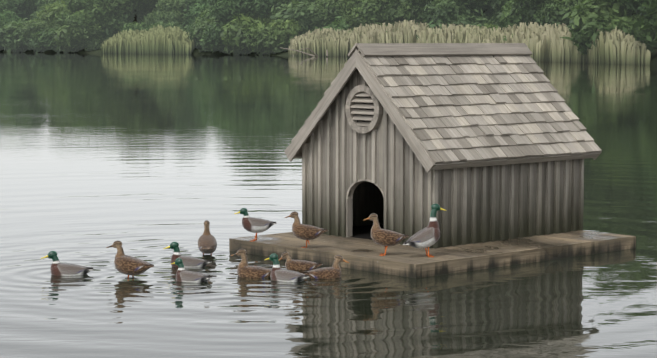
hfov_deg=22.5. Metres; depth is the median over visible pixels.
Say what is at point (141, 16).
tree
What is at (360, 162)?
duck house walls
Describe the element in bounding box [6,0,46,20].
tree
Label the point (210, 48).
shrub
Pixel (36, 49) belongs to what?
shrub
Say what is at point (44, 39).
shrub
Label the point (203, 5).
tree
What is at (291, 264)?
swimming hen duck
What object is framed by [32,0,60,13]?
tree
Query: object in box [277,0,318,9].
tree
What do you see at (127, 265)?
wading duck
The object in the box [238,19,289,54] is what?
shrub
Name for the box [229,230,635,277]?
floating deck
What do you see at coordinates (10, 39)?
shrub
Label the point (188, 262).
swimming drake
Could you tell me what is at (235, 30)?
shrub
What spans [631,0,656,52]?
shrub
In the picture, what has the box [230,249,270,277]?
swimming hen duck
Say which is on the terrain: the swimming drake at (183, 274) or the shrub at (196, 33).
the shrub at (196, 33)
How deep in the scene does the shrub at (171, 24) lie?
241.62 m
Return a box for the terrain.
[0,48,656,64]
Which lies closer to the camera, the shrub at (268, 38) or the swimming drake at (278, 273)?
the swimming drake at (278, 273)
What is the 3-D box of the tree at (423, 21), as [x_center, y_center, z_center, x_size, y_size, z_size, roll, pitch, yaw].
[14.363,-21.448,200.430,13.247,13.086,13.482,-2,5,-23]
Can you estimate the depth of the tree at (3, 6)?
279.05 m
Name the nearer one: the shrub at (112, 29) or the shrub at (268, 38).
the shrub at (268, 38)
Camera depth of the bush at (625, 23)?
133.64 m
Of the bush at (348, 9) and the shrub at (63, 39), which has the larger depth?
the shrub at (63, 39)
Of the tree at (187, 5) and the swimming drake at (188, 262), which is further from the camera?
the tree at (187, 5)
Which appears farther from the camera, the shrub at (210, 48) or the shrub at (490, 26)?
the shrub at (210, 48)
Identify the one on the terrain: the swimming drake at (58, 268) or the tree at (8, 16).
the tree at (8, 16)
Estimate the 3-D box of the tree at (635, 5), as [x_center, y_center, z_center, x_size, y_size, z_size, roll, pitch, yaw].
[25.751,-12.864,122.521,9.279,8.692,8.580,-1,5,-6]
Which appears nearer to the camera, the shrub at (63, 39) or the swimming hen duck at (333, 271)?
the swimming hen duck at (333, 271)
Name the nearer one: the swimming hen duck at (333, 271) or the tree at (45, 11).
the swimming hen duck at (333, 271)
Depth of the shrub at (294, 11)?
209.65 m
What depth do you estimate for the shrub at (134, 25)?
247.47 m
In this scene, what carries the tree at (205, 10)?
on the terrain
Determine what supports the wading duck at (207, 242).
on the pond water
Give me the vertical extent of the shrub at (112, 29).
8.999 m
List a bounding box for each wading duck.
[106,240,153,276]
[198,220,216,253]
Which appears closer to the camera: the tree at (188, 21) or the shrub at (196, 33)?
the shrub at (196, 33)
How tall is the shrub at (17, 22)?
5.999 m
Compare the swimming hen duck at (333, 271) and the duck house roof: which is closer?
the swimming hen duck at (333, 271)
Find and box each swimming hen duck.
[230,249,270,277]
[279,252,322,269]
[302,255,348,278]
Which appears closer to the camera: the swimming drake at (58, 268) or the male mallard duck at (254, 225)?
the swimming drake at (58, 268)
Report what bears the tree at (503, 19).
on the terrain
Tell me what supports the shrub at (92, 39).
on the terrain
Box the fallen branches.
[280,47,327,56]
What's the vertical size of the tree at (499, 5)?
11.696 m
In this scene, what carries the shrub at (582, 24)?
on the terrain
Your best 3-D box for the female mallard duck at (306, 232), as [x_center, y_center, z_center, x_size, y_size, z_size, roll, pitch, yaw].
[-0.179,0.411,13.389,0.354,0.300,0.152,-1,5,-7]
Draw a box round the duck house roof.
[285,43,601,172]
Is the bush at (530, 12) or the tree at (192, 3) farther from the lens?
the tree at (192, 3)
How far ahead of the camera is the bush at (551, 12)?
150.14 m
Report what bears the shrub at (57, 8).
on the terrain
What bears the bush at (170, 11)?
on the terrain
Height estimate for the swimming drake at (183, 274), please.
0.220 m
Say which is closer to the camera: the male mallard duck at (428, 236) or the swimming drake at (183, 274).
the swimming drake at (183, 274)
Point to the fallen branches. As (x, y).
(314, 55)
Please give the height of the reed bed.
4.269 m
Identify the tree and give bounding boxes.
[0,0,8,12]
[0,10,20,48]
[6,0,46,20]
[30,0,60,19]
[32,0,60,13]
[35,3,52,23]
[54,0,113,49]
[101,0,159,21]
[138,11,154,23]
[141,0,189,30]
[181,0,193,11]
[182,0,200,28]
[187,0,200,8]
[189,0,208,22]
[192,6,210,23]
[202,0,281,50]
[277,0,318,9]
[309,0,344,28]
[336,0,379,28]
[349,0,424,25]
[408,0,433,9]
[410,12,427,23]
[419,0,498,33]
[483,0,509,25]
[498,0,530,29]
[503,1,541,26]
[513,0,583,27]
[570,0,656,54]
[618,0,656,25]
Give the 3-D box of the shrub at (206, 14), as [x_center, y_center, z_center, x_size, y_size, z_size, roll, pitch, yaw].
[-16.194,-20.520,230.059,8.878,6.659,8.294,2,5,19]
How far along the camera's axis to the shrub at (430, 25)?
174.43 m
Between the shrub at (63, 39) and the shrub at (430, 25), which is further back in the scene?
the shrub at (63, 39)
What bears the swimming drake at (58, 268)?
on the pond water
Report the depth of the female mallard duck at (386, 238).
12.91 m
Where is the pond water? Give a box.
[0,52,656,357]
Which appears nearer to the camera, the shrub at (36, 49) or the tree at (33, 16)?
the shrub at (36, 49)
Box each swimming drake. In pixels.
[41,251,93,275]
[163,242,210,267]
[171,258,211,282]
[265,254,308,281]
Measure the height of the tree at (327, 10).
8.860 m
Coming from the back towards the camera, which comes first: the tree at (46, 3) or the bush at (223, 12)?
the tree at (46, 3)
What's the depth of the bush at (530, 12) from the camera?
156.42 m
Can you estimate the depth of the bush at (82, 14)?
248.92 m
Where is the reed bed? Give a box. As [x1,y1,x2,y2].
[101,19,650,64]
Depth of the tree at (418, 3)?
185.10 m
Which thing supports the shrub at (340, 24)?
on the terrain
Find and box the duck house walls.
[302,68,583,247]
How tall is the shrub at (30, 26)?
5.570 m
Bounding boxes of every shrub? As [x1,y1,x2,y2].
[0,18,32,27]
[0,21,32,52]
[16,24,49,52]
[19,18,49,48]
[28,27,61,52]
[44,0,69,30]
[50,23,82,52]
[66,24,106,51]
[100,6,142,42]
[121,21,151,32]
[147,21,183,29]
[184,9,214,48]
[188,16,217,52]
[199,32,231,53]
[217,12,271,54]
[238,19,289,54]
[241,17,308,54]
[269,0,331,32]
[325,13,351,30]
[416,20,448,39]
[474,21,498,30]
[560,0,641,50]
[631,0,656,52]

